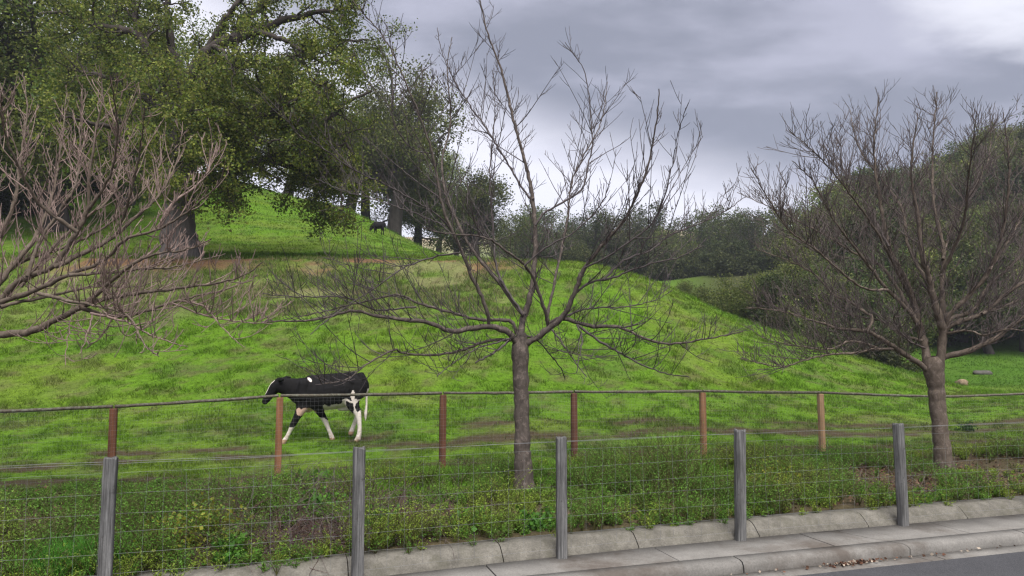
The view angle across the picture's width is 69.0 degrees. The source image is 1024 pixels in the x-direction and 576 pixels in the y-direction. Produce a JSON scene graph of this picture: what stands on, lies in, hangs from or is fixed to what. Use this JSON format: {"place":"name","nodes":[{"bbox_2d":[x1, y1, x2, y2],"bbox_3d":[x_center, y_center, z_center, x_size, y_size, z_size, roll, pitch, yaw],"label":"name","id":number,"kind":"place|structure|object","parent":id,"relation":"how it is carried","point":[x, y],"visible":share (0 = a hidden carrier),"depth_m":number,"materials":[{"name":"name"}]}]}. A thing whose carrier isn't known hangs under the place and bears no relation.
{"place":"outdoors","nodes":[
{"label":"outdoors","id":0,"kind":"place"},
{"bbox_2d":[0,162,1023,575],"bbox_3d":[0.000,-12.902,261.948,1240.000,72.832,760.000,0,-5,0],"label":"hillside ground","id":1,"kind":"structure","parent":0,"point":[274,334],"depth_m":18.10,"materials":[{"name":"green plant"}]},
{"bbox_2d":[0,11,75,99],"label":"oak tree","id":2,"kind":"object","parent":1,"relation":"on","point":[27,35],"visible":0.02,"depth_m":58.05,"materials":[{"name":"green plant"}]},
{"bbox_2d":[0,151,82,219],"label":"shrub","id":3,"kind":"object","parent":1,"relation":"on","point":[6,194],"visible":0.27,"depth_m":46.27,"materials":[{"name":"green plant"}]},
{"bbox_2d":[0,0,105,207],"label":"oak tree","id":4,"kind":"object","parent":1,"relation":"on","point":[16,134],"visible":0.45,"depth_m":36.91,"materials":[{"name":"green plant"}]},
{"bbox_2d":[4,522,171,575],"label":"bush","id":5,"kind":"object","parent":1,"relation":"on","point":[76,549],"visible":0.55,"depth_m":5.68,"materials":[{"name":"green plant"}]},
{"bbox_2d":[0,0,197,231],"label":"oak tree","id":6,"kind":"object","parent":1,"relation":"on","point":[12,12],"visible":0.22,"depth_m":39.60,"materials":[{"name":"green plant"}]},
{"bbox_2d":[63,159,155,197],"bbox_3d":[-30.382,-8.743,55.893,6.839,5.668,7.784,3,-6,-34],"label":"shrub","id":7,"kind":"object","parent":1,"relation":"on","point":[95,187],"visible":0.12,"depth_m":54.09,"materials":[{"name":"green plant"}]},
{"bbox_2d":[71,0,208,206],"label":"oak tree","id":8,"kind":"object","parent":1,"relation":"on","point":[124,202],"visible":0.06,"depth_m":52.43,"materials":[{"name":"green plant"}]},
{"bbox_2d":[0,63,293,365],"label":"bare tree","id":9,"kind":"object","parent":1,"relation":"on","point":[36,270],"visible":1,"depth_m":7.62,"materials":[{"name":"brown plant"}]},
{"bbox_2d":[122,16,243,150],"bbox_3d":[-29.645,-15.768,65.413,14.067,14.325,16.371,1,-5,-17],"label":"oak tree","id":10,"kind":"object","parent":1,"relation":"on","point":[203,24],"depth_m":63.63,"materials":[{"name":"green plant"}]},
{"bbox_2d":[133,490,254,557],"bbox_3d":[-2.686,1.994,6.270,0.916,0.463,1.132,0,-5,0],"label":"bush","id":11,"kind":"object","parent":1,"relation":"on","point":[179,515],"visible":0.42,"depth_m":6.30,"materials":[{"name":"green plant"}]},
{"bbox_2d":[14,0,417,258],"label":"oak tree","id":12,"kind":"object","parent":1,"relation":"on","point":[178,102],"visible":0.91,"depth_m":28.56,"materials":[{"name":"green plant"}]},
{"bbox_2d":[202,532,266,564],"bbox_3d":[-2.205,2.083,5.978,0.495,0.240,0.589,0,-5,0],"label":"broadleaf weed","id":13,"kind":"object","parent":1,"relation":"on","point":[238,546],"visible":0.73,"depth_m":5.92,"materials":[{"name":"green plant"}]},
{"bbox_2d":[242,49,346,194],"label":"oak tree","id":14,"kind":"object","parent":1,"relation":"on","point":[263,150],"visible":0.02,"depth_m":84.26,"materials":[{"name":"green plant"}]},
{"bbox_2d":[272,465,339,489],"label":"broadleaf weed","id":15,"kind":"object","parent":1,"relation":"on","point":[321,474],"visible":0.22,"depth_m":9.22,"materials":[{"name":"green plant"}]},
{"bbox_2d":[262,372,368,443],"bbox_3d":[-3.490,2.129,13.220,1.897,1.280,0.539,0,-5,0],"label":"cow","id":16,"kind":"object","parent":1,"relation":"on","point":[290,385],"visible":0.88,"depth_m":13.05},
{"bbox_2d":[295,486,345,512],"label":"broadleaf weed","id":17,"kind":"object","parent":1,"relation":"on","point":[316,499],"visible":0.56,"depth_m":7.71,"materials":[{"name":"green plant"}]},
{"bbox_2d":[267,83,431,211],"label":"oak tree","id":18,"kind":"object","parent":1,"relation":"on","point":[355,112],"visible":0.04,"depth_m":79.78,"materials":[{"name":"green plant"}]},
{"bbox_2d":[306,98,429,218],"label":"oak tree","id":19,"kind":"object","parent":1,"relation":"on","point":[365,213],"visible":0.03,"depth_m":83.39,"materials":[{"name":"green plant"}]},
{"bbox_2d":[369,222,385,234],"bbox_3d":[-11.346,-5.045,62.646,1.445,1.100,0.533,1,-5,-11],"label":"cow","id":20,"kind":"object","parent":1,"relation":"on","point":[378,225],"visible":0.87,"depth_m":62.53},
{"bbox_2d":[279,45,486,235],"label":"oak tree","id":21,"kind":"object","parent":1,"relation":"on","point":[394,220],"visible":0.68,"depth_m":75.38,"materials":[{"name":"green plant"}]},
{"bbox_2d":[364,503,412,531],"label":"broadleaf weed","id":22,"kind":"object","parent":1,"relation":"on","point":[375,512],"visible":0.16,"depth_m":7.10,"materials":[{"name":"green plant"}]},
{"bbox_2d":[370,144,474,244],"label":"oak tree","id":23,"kind":"object","parent":1,"relation":"on","point":[407,215],"visible":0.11,"depth_m":91.52,"materials":[{"name":"green plant"}]},
{"bbox_2d":[403,173,477,251],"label":"oak tree","id":24,"kind":"object","parent":1,"relation":"on","point":[437,208],"visible":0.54,"depth_m":78.66,"materials":[{"name":"green plant"}]},
{"bbox_2d":[424,214,490,255],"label":"oak tree","id":25,"kind":"object","parent":1,"relation":"on","point":[443,248],"visible":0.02,"depth_m":96.14,"materials":[{"name":"green plant"}]},
{"bbox_2d":[451,505,491,530],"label":"broadleaf weed","id":26,"kind":"object","parent":1,"relation":"on","point":[470,525],"visible":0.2,"depth_m":7.03,"materials":[{"name":"green plant"}]},
{"bbox_2d":[426,161,530,256],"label":"oak tree","id":27,"kind":"object","parent":1,"relation":"on","point":[484,199],"visible":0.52,"depth_m":83.57,"materials":[{"name":"green plant"}]},
{"bbox_2d":[244,0,758,490],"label":"bare tree","id":28,"kind":"object","parent":1,"relation":"on","point":[518,336],"visible":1,"depth_m":8.90,"materials":[{"name":"brown plant"}]},
{"bbox_2d":[490,241,522,258],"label":"shrub","id":29,"kind":"object","parent":1,"relation":"on","point":[516,254],"visible":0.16,"depth_m":99.02,"materials":[{"name":"green plant"}]},
{"bbox_2d":[0,422,1022,575],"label":"wire fence","id":30,"kind":"object","parent":1,"relation":"on","point":[107,532],"visible":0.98,"depth_m":6.42,"materials":[{"name":"grey wood"}]},
{"bbox_2d":[0,415,1023,575],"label":"ground cover","id":31,"kind":"object","parent":1,"relation":"on","point":[647,470],"visible":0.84,"depth_m":7.73,"materials":[{"name":"green plant"}]},
{"bbox_2d":[0,390,1023,491],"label":"rail fence","id":32,"kind":"object","parent":1,"relation":"on","point":[112,432],"visible":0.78,"depth_m":11.12,"materials":[{"name":"red wood"}]},
{"bbox_2d":[3,434,1023,575],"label":"leaf litter","id":33,"kind":"object","parent":1,"relation":"on","point":[315,533],"visible":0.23,"depth_m":7.30,"materials":[{"name":"brown plant"}]},
{"bbox_2d":[489,214,539,255],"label":"oak tree","id":34,"kind":"object","parent":1,"relation":"on","point":[522,235],"visible":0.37,"depth_m":108.18,"materials":[{"name":"green plant"}]},
{"bbox_2d":[495,202,543,257],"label":"oak tree","id":35,"kind":"object","parent":1,"relation":"on","point":[512,214],"visible":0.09,"depth_m":122.16,"materials":[{"name":"green plant"}]},
{"bbox_2d":[514,240,546,260],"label":"shrub","id":36,"kind":"object","parent":1,"relation":"on","point":[521,247],"visible":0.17,"depth_m":100.47,"materials":[{"name":"green plant"}]},
{"bbox_2d":[515,505,555,530],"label":"broadleaf weed","id":37,"kind":"object","parent":1,"relation":"on","point":[534,520],"visible":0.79,"depth_m":7.05,"materials":[{"name":"green plant"}]},
{"bbox_2d":[510,204,573,249],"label":"oak tree","id":38,"kind":"object","parent":1,"relation":"on","point":[528,218],"visible":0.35,"depth_m":112.83,"materials":[{"name":"green plant"}]},
{"bbox_2d":[550,242,580,260],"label":"shrub","id":39,"kind":"object","parent":1,"relation":"on","point":[570,256],"visible":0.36,"depth_m":101.58,"materials":[{"name":"green plant"}]},
{"bbox_2d":[552,220,591,252],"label":"oak tree","id":40,"kind":"object","parent":1,"relation":"on","point":[566,241],"visible":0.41,"depth_m":116.36,"materials":[{"name":"green plant"}]},
{"bbox_2d":[127,495,1023,575],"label":"concrete edging","id":41,"kind":"object","parent":1,"relation":"on","point":[392,559],"visible":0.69,"depth_m":6.77,"materials":[{"name":"grey concrete"}]},
{"bbox_2d":[570,242,602,263],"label":"shrub","id":42,"kind":"object","parent":1,"relation":"on","point":[581,250],"visible":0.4,"depth_m":102.81,"materials":[{"name":"green plant"}]},
{"bbox_2d":[567,203,617,253],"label":"oak tree","id":43,"kind":"object","parent":1,"relation":"on","point":[596,226],"visible":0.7,"depth_m":109.07,"materials":[{"name":"green plant"}]},
{"bbox_2d":[596,241,648,274],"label":"shrub","id":44,"kind":"object","parent":1,"relation":"on","point":[612,261],"visible":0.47,"depth_m":98.49,"materials":[{"name":"green plant"}]},
{"bbox_2d":[589,205,657,256],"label":"oak tree","id":45,"kind":"object","parent":1,"relation":"on","point":[622,237],"visible":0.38,"depth_m":113.08,"materials":[{"name":"green plant"}]},
{"bbox_2d":[609,198,673,251],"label":"oak tree","id":46,"kind":"object","parent":1,"relation":"on","point":[660,215],"visible":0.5,"depth_m":116.99,"materials":[{"name":"green plant"}]},
{"bbox_2d":[628,245,666,278],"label":"shrub","id":47,"kind":"object","parent":1,"relation":"on","point":[647,270],"visible":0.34,"depth_m":98.98,"materials":[{"name":"green plant"}]},
{"bbox_2d":[644,246,687,280],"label":"shrub","id":48,"kind":"object","parent":1,"relation":"on","point":[661,277],"visible":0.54,"depth_m":100.07,"materials":[{"name":"green plant"}]},
{"bbox_2d":[645,223,703,260],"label":"oak tree","id":49,"kind":"object","parent":1,"relation":"on","point":[668,240],"visible":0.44,"depth_m":110.13,"materials":[{"name":"green plant"}]},
{"bbox_2d":[653,245,701,279],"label":"shrub","id":50,"kind":"object","parent":1,"relation":"on","point":[688,270],"visible":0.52,"depth_m":101.04,"materials":[{"name":"green plant"}]},
{"bbox_2d":[664,215,699,256],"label":"oak tree","id":51,"kind":"object","parent":1,"relation":"on","point":[679,233],"visible":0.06,"depth_m":128.12,"materials":[{"name":"green plant"}]},
{"bbox_2d":[665,209,721,254],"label":"oak tree","id":52,"kind":"object","parent":1,"relation":"on","point":[700,234],"visible":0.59,"depth_m":113.90,"materials":[{"name":"green plant"}]},
{"bbox_2d":[675,278,712,299],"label":"spreading oak","id":53,"kind":"object","parent":1,"relation":"on","point":[683,286],"visible":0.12,"depth_m":65.89,"materials":[{"name":"green plant"}]},
{"bbox_2d":[676,243,720,276],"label":"shrub","id":54,"kind":"object","parent":1,"relation":"on","point":[698,268],"visible":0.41,"depth_m":101.82,"materials":[{"name":"green plant"}]},
{"bbox_2d":[695,238,728,267],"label":"shrub","id":55,"kind":"object","parent":1,"relation":"on","point":[717,246],"visible":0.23,"depth_m":102.83,"materials":[{"name":"green plant"}]},
{"bbox_2d":[683,202,756,252],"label":"oak tree","id":56,"kind":"object","parent":1,"relation":"on","point":[722,228],"visible":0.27,"depth_m":118.83,"materials":[{"name":"green plant"}]},
{"bbox_2d":[695,204,747,250],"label":"oak tree","id":57,"kind":"object","parent":1,"relation":"on","point":[722,222],"visible":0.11,"depth_m":123.93,"materials":[{"name":"green plant"}]},
{"bbox_2d":[686,269,769,318],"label":"spreading oak","id":58,"kind":"object","parent":1,"relation":"on","point":[727,301],"visible":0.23,"depth_m":51.11,"materials":[{"name":"green plant"}]},
{"bbox_2d":[700,238,760,276],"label":"shrub","id":59,"kind":"object","parent":1,"relation":"on","point":[723,263],"visible":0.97,"depth_m":98.01,"materials":[{"name":"green plant"}]},
{"bbox_2d":[721,210,770,254],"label":"oak tree","id":60,"kind":"object","parent":1,"relation":"on","point":[751,227],"visible":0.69,"depth_m":111.34,"materials":[{"name":"green plant"}]},
{"bbox_2d":[725,238,773,273],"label":"shrub","id":61,"kind":"object","parent":1,"relation":"on","point":[763,264],"visible":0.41,"depth_m":99.20,"materials":[{"name":"green plant"}]},
{"bbox_2d":[745,234,781,269],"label":"shrub","id":62,"kind":"object","parent":1,"relation":"on","point":[772,264],"visible":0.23,"depth_m":100.15,"materials":[{"name":"green plant"}]},
{"bbox_2d":[741,205,795,256],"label":"oak tree","id":63,"kind":"object","parent":1,"relation":"on","point":[774,229],"visible":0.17,"depth_m":114.72,"materials":[{"name":"green plant"}]},
{"bbox_2d":[527,528,1023,575],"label":"kerb","id":64,"kind":"structure","parent":1,"relation":"on","point":[740,564],"depth_m":6.59,"materials":[{"name":"concrete"}]},
{"bbox_2d":[758,307,793,330],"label":"shrub","id":65,"kind":"object","parent":1,"relation":"on","point":[773,319],"visible":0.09,"depth_m":43.31,"materials":[{"name":"green plant"}]},
{"bbox_2d":[746,455,812,499],"bbox_3d":[3.029,2.184,8.611,0.906,0.462,0.993,0,-5,0],"label":"bush","id":66,"kind":"object","parent":1,"relation":"on","point":[781,468],"visible":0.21,"depth_m":8.55,"materials":[{"name":"green plant"}]},
{"bbox_2d":[737,263,834,325],"bbox_3d":[17.956,1.778,48.903,6.655,6.946,7.400,-1,-5,14],"label":"oak tree","id":67,"kind":"object","parent":1,"relation":"on","point":[770,278],"visible":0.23,"depth_m":48.78,"materials":[{"name":"green plant"}]},
{"bbox_2d":[747,261,829,300],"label":"spreading oak","id":68,"kind":"object","parent":1,"relation":"on","point":[805,272],"visible":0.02,"depth_m":56.00,"materials":[{"name":"green plant"}]},
{"bbox_2d":[778,315,823,342],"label":"shrub","id":69,"kind":"object","parent":1,"relation":"on","point":[795,327],"visible":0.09,"depth_m":43.12,"materials":[{"name":"green plant"}]},
{"bbox_2d":[767,244,842,280],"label":"oak tree","id":70,"kind":"object","parent":1,"relation":"on","point":[786,267],"visible":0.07,"depth_m":66.40,"materials":[{"name":"green plant"}]},
{"bbox_2d":[762,201,858,272],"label":"oak tree","id":71,"kind":"object","parent":1,"relation":"on","point":[780,244],"visible":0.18,"depth_m":78.35,"materials":[{"name":"green plant"}]},
{"bbox_2d":[777,267,863,337],"bbox_3d":[19.300,2.139,47.451,8.456,6.364,6.175,17,-17,-74],"label":"oak tree","id":72,"kind":"object","parent":1,"relation":"on","point":[807,311],"visible":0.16,"depth_m":45.73,"materials":[{"name":"green plant"}]},
{"bbox_2d":[793,320,850,351],"bbox_3d":[17.324,3.172,41.759,3.516,3.006,3.816,-3,-5,28],"label":"shrub","id":73,"kind":"object","parent":1,"relation":"on","point":[811,333],"visible":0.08,"depth_m":41.83,"materials":[{"name":"green plant"}]},
{"bbox_2d":[791,253,888,296],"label":"oak tree","id":74,"kind":"object","parent":1,"relation":"on","point":[824,264],"visible":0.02,"depth_m":58.07,"materials":[{"name":"green plant"}]},
{"bbox_2d":[816,321,874,357],"bbox_3d":[18.486,3.333,41.262,3.735,3.172,4.146,-1,-5,10],"label":"shrub","id":75,"kind":"object","parent":1,"relation":"on","point":[826,331],"visible":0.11,"depth_m":41.03,"materials":[{"name":"green plant"}]},
{"bbox_2d":[802,183,890,234],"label":"oak tree","id":76,"kind":"object","parent":1,"relation":"on","point":[836,191],"visible":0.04,"depth_m":86.13,"materials":[{"name":"green plant"}]},
{"bbox_2d":[802,166,892,212],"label":"oak tree","id":77,"kind":"object","parent":1,"relation":"on","point":[832,189],"visible":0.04,"depth_m":98.87,"materials":[{"name":"green plant"}]},
{"bbox_2d":[801,264,910,345],"bbox_3d":[21.379,2.127,45.862,6.958,7.156,7.427,2,-5,-19],"label":"oak tree","id":78,"kind":"object","parent":1,"relation":"on","point":[873,306],"visible":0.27,"depth_m":45.16,"materials":[{"name":"green plant"}]},
{"bbox_2d":[836,325,900,367],"bbox_3d":[19.285,3.503,40.951,4.160,3.245,3.987,-1,-5,8],"label":"shrub","id":79,"kind":"object","parent":1,"relation":"on","point":[884,356],"visible":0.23,"depth_m":39.69,"materials":[{"name":"green plant"}]},
{"bbox_2d":[717,79,1023,470],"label":"bare tree","id":80,"kind":"object","parent":1,"relation":"on","point":[932,367],"visible":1,"depth_m":10.28,"materials":[{"name":"brown plant"}]},
{"bbox_2d":[722,544,1023,575],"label":"gutter","id":81,"kind":"object","parent":1,"relation":"on","point":[910,559],"visible":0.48,"depth_m":6.67,"materials":[{"name":"concrete"}]},
{"bbox_2d":[801,204,950,279],"bbox_3d":[30.406,-1.327,63.122,12.388,12.187,11.762,0,-5,0],"label":"oak tree","id":82,"kind":"object","parent":1,"relation":"on","point":[858,232],"visible":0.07,"depth_m":62.06,"materials":[{"name":"green plant"}]},
{"bbox_2d":[850,161,913,206],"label":"oak tree","id":83,"kind":"object","parent":1,"relation":"on","point":[855,171],"visible":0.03,"depth_m":97.86,"materials":[{"name":"green plant"}]},
{"bbox_2d":[846,196,931,240],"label":"oak tree","id":84,"kind":"object","parent":1,"relation":"on","point":[909,215],"visible":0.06,"depth_m":76.04,"materials":[{"name":"green plant"}]},
{"bbox_2d":[834,237,956,312],"bbox_3d":[28.582,0.617,58.299,8.943,9.545,9.336,1,-5,-14],"label":"oak tree","id":85,"kind":"object","parent":1,"relation":"on","point":[885,261],"visible":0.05,"depth_m":57.21,"materials":[{"name":"green plant"}]},
{"bbox_2d":[886,329,922,374],"bbox_3d":[21.207,3.886,41.917,3.883,3.151,3.750,-1,-5,13],"label":"shrub","id":86,"kind":"object","parent":1,"relation":"on","point":[908,365],"visible":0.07,"depth_m":40.88,"materials":[{"name":"green plant"}]},
{"bbox_2d":[863,263,962,353],"bbox_3d":[24.136,2.360,48.366,7.430,7.488,9.903,1,-5,-17],"label":"oak tree","id":87,"kind":"object","parent":1,"relation":"on","point":[930,333],"visible":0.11,"depth_m":46.01,"materials":[{"name":"green plant"}]},
{"bbox_2d":[871,160,954,215],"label":"oak tree","id":88,"kind":"object","parent":1,"relation":"on","point":[906,189],"visible":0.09,"depth_m":92.20,"materials":[{"name":"green plant"}]},
{"bbox_2d":[889,171,962,238],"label":"oak tree","id":89,"kind":"object","parent":1,"relation":"on","point":[954,192],"visible":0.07,"depth_m":86.57,"materials":[{"name":"green plant"}]},
{"bbox_2d":[870,210,981,269],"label":"oak tree","id":90,"kind":"object","parent":1,"relation":"on","point":[927,234],"visible":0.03,"depth_m":66.10,"materials":[{"name":"green plant"}]},
{"bbox_2d":[906,246,964,327],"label":"oak tree","id":91,"kind":"object","parent":1,"relation":"on","point":[932,260],"visible":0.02,"depth_m":57.05,"materials":[{"name":"green plant"}]},
{"bbox_2d":[928,320,962,346],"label":"shrub","id":92,"kind":"object","parent":1,"relation":"on","point":[951,338],"visible":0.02,"depth_m":58.50,"materials":[{"name":"green plant"}]},
{"bbox_2d":[921,136,980,166],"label":"oak tree","id":93,"kind":"object","parent":1,"relation":"on","point":[952,148],"visible":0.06,"depth_m":104.50,"materials":[{"name":"green plant"}]},
{"bbox_2d":[910,210,995,274],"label":"oak tree","id":94,"kind":"object","parent":1,"relation":"on","point":[966,243],"visible":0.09,"depth_m":64.39,"materials":[{"name":"green plant"}]},
{"bbox_2d":[918,115,1013,190],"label":"oak tree","id":95,"kind":"object","parent":1,"relation":"on","point":[949,166],"visible":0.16,"depth_m":97.14,"materials":[{"name":"green plant"}]},
{"bbox_2d":[919,236,1023,353],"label":"oak tree","id":96,"kind":"object","parent":1,"relation":"on","point":[987,349],"visible":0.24,"depth_m":55.22,"materials":[{"name":"green plant"}]},
{"bbox_2d":[922,198,1023,266],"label":"oak tree","id":97,"kind":"object","parent":1,"relation":"on","point":[989,228],"visible":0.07,"depth_m":66.27,"materials":[{"name":"green plant"}]},
{"bbox_2d":[965,200,995,230],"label":"oak tree","id":98,"kind":"object","parent":1,"relation":"on","point":[978,212],"visible":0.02,"depth_m":76.75,"materials":[{"name":"green plant"}]},
{"bbox_2d":[946,241,1016,342],"bbox_3d":[36.164,0.628,60.062,9.019,8.977,9.027,4,-6,-41],"label":"oak tree","id":99,"kind":"object","parent":1,"relation":"on","point":[965,337],"visible":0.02,"depth_m":59.63,"materials":[{"name":"green plant"}]},
{"bbox_2d":[949,154,1023,213],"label":"oak tree","id":100,"kind":"object","parent":1,"relation":"on","point":[1019,177],"visible":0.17,"depth_m":81.07,"materials":[{"name":"green plant"}]},
{"bbox_2d":[956,259,1023,351],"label":"oak tree","id":101,"kind":"object","parent":1,"relation":"on","point":[1021,341],"visible":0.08,"depth_m":56.54,"materials":[{"name":"green plant"}]},
{"bbox_2d":[976,135,1023,177],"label":"oak tree","id":102,"kind":"object","parent":1,"relation":"on","point":[1003,157],"visible":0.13,"depth_m":92.88,"materials":[{"name":"green plant"}]},
{"bbox_2d":[979,121,1023,153],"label":"oak tree","id":103,"kind":"object","parent":1,"relation":"on","point":[1017,132],"visible":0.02,"depth_m":105.03,"materials":[{"name":"green plant"}]},
{"bbox_2d":[11,0,1023,237],"label":"sky","id":104,"kind":"structure","parent":0,"point":[740,65],"materials":[{"name":"grey"}]},
{"bbox_2d":[389,514,1023,575],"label":"sidewalk","id":105,"kind":"structure","parent":0,"point":[670,553],"depth_m":6.79,"materials":[{"name":"concrete"}]},
{"bbox_2d":[798,551,1023,575],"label":"road","id":106,"kind":"structure","parent":0,"point":[1008,564],"depth_m":6.50,"materials":[{"name":"grey asphalt"}]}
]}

